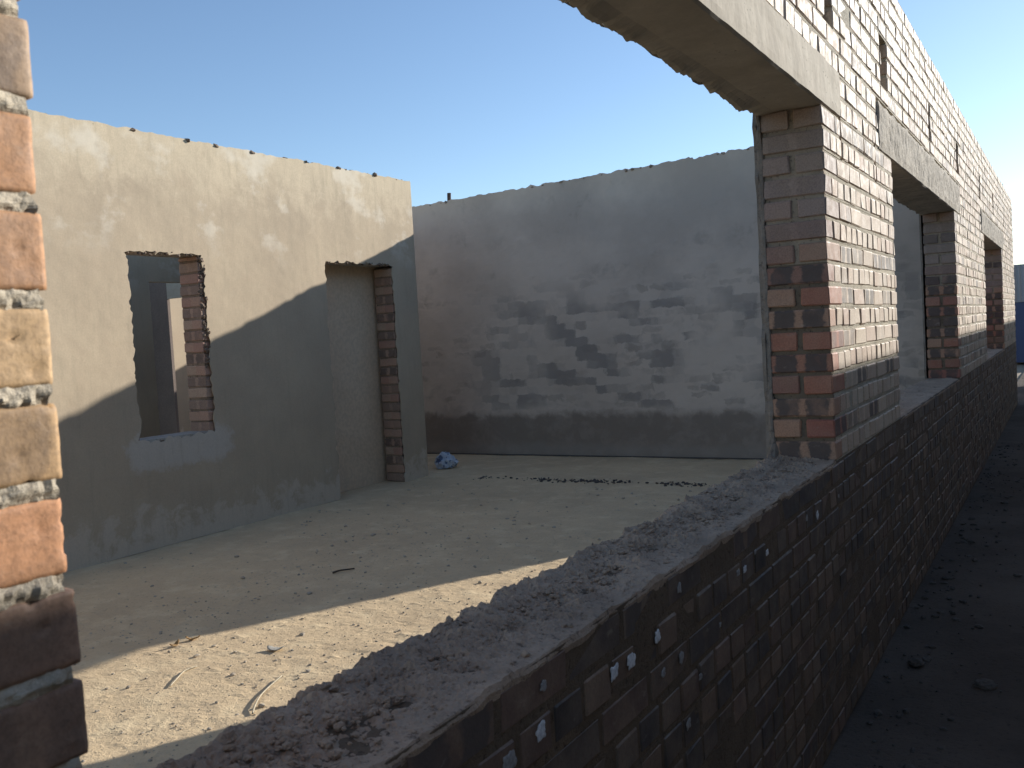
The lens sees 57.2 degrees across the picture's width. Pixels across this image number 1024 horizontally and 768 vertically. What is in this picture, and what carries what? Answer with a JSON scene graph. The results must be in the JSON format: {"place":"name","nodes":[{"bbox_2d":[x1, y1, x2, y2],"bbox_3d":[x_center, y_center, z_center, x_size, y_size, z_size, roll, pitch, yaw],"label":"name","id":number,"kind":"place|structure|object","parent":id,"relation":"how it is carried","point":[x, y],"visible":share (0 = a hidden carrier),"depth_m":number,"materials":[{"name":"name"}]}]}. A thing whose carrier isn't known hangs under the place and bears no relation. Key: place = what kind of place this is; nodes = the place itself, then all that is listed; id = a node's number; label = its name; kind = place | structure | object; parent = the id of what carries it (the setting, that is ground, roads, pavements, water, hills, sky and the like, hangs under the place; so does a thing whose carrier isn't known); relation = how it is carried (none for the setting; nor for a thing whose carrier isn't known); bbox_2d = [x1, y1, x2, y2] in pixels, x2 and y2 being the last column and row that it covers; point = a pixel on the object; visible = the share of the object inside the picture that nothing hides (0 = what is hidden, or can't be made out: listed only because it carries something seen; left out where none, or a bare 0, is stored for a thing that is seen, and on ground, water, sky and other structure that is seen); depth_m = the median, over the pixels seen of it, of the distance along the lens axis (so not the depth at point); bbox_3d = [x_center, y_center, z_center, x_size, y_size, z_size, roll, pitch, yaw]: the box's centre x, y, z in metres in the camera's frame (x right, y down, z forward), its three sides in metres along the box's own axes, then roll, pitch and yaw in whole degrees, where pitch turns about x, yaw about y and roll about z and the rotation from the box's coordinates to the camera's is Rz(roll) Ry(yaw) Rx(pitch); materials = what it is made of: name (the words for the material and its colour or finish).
{"place":"outdoors","nodes":[
{"label":"outdoors","id":0,"kind":"place"},
{"bbox_2d":[170,298,190,431],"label":"sunlit wall","id":1,"kind":"structure","parent":0,"point":[182,387],"depth_m":13.15,"materials":[{"name":"beige paint"}]},
{"bbox_2d":[28,109,428,571],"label":"plastered wall","id":2,"kind":"structure","parent":0,"point":[255,243],"depth_m":6.84,"materials":[{"name":"beige paint"}]},
{"bbox_2d":[62,454,762,767],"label":"floor","id":3,"kind":"structure","parent":0,"point":[213,561],"depth_m":5.24,"materials":[{"name":"beige sand"}]},
{"bbox_2d":[126,255,179,437],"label":"back room wall","id":4,"kind":"structure","parent":3,"relation":"on","point":[144,272],"depth_m":9.69,"materials":[{"name":"beige paint"}]},
{"bbox_2d":[149,283,181,434],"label":"shaded wall","id":5,"kind":"structure","parent":3,"relation":"on","point":[162,295],"depth_m":12.13,"materials":[{"name":"paint"}]},
{"bbox_2d":[169,665,196,686],"bbox_3d":[-1.333,1.174,3.782,0.028,0.009,0.217,-3,3,9],"label":"straw","id":6,"kind":"object","parent":3,"relation":"on","point":[181,673],"visible":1,"depth_m":3.80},
{"bbox_2d":[252,675,281,713],"bbox_3d":[-0.926,1.162,3.519,0.029,0.012,0.352,-3,3,3],"label":"straw","id":7,"kind":"object","parent":3,"relation":"on","point":[270,685],"visible":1,"depth_m":3.52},
{"bbox_2d":[267,645,283,650],"bbox_3d":[-1.018,1.137,4.047,0.078,0.020,0.048,-2,3,31],"label":"plaster flake","id":8,"kind":"object","parent":3,"relation":"on","point":[269,647],"visible":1,"depth_m":4.05,"materials":[{"name":"white paint"}]},
{"bbox_2d":[332,568,354,572],"bbox_3d":[-0.967,1.071,5.399,0.137,0.017,0.023,-5,3,-32],"label":"twig","id":9,"kind":"object","parent":3,"relation":"on","point":[342,570],"visible":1,"depth_m":5.39,"materials":[{"name":"brown wood"}]},
{"bbox_2d":[325,265,386,492],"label":"blocking wall","id":10,"kind":"structure","parent":3,"relation":"on","point":[352,322],"depth_m":8.56,"materials":[{"name":"brown paint"}]},
{"bbox_2d":[73,483,696,767],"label":"floor debris","id":11,"kind":"object","parent":3,"relation":"on","point":[261,705],"visible":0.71,"depth_m":4.71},
{"bbox_2d":[434,452,458,468],"bbox_3d":[-0.675,0.774,9.560,0.241,0.177,0.222,-2,3,31],"label":"plastic bag","id":12,"kind":"object","parent":3,"relation":"on","point":[444,460],"visible":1,"depth_m":9.49,"materials":[{"name":"blue plastic"}]},
{"bbox_2d":[473,476,706,486],"bbox_3d":[0.758,0.840,8.111,2.463,0.022,0.292,-2,3,31],"label":"rubble","id":13,"kind":"object","parent":3,"relation":"on","point":[601,481],"visible":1,"depth_m":8.09,"materials":[{"name":"grey stone"}]},
{"bbox_2d":[412,146,924,459],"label":"grey wall","id":14,"kind":"structure","parent":3,"relation":"on","point":[616,313],"depth_m":9.57,"materials":[{"name":"paint"}]},
{"bbox_2d":[17,0,1023,264],"label":"sky","id":15,"kind":"structure","parent":0,"point":[462,99],"materials":[{"name":"blue"}]},
{"bbox_2d":[822,372,1023,767],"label":"alley","id":16,"kind":"structure","parent":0,"point":[982,732],"depth_m":4.17,"materials":[{"name":"soil"}]},
{"bbox_2d":[0,0,1017,767],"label":"brick wall","id":17,"kind":"structure","parent":16,"relation":"on","point":[758,636],"depth_m":2.82,"materials":[{"name":"brick"}]},
{"bbox_2d":[177,458,818,767],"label":"mortar crumbs","id":18,"kind":"object","parent":17,"relation":"on","point":[337,722],"visible":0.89,"depth_m":1.55,"materials":[{"name":"grey concrete"}]},
{"bbox_2d":[908,658,925,666],"bbox_3d":[1.774,1.222,4.122,0.063,0.037,0.065,-5,3,-33],"label":"stone","id":19,"kind":"object","parent":16,"relation":"on","point":[916,662],"visible":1,"depth_m":4.11,"materials":[{"name":"grey stone"}]},
{"bbox_2d":[866,443,1023,767],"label":"alley rubble","id":20,"kind":"object","parent":16,"relation":"on","point":[877,712],"visible":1,"depth_m":4.98,"materials":[{"name":"gravel"}]},
{"bbox_2d":[972,678,997,690],"bbox_3d":[1.935,1.229,3.842,0.076,0.046,0.076,-5,3,-30],"label":"stone","id":21,"kind":"object","parent":16,"relation":"on","point":[985,684],"visible":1,"depth_m":3.82,"materials":[{"name":"grey stone"}]},
{"bbox_2d":[1017,362,1023,381],"bbox_3d":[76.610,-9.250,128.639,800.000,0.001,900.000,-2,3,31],"label":"ground","id":22,"kind":"structure","parent":0,"point":[1020,368],"depth_m":24.49,"materials":[{"name":"soil"}]},
{"bbox_2d":[1013,264,1023,362],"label":"corrugated shed","id":23,"kind":"structure","parent":22,"relation":"on","point":[1019,293],"depth_m":26.38,"materials":[{"name":"blue paint"}]}
]}

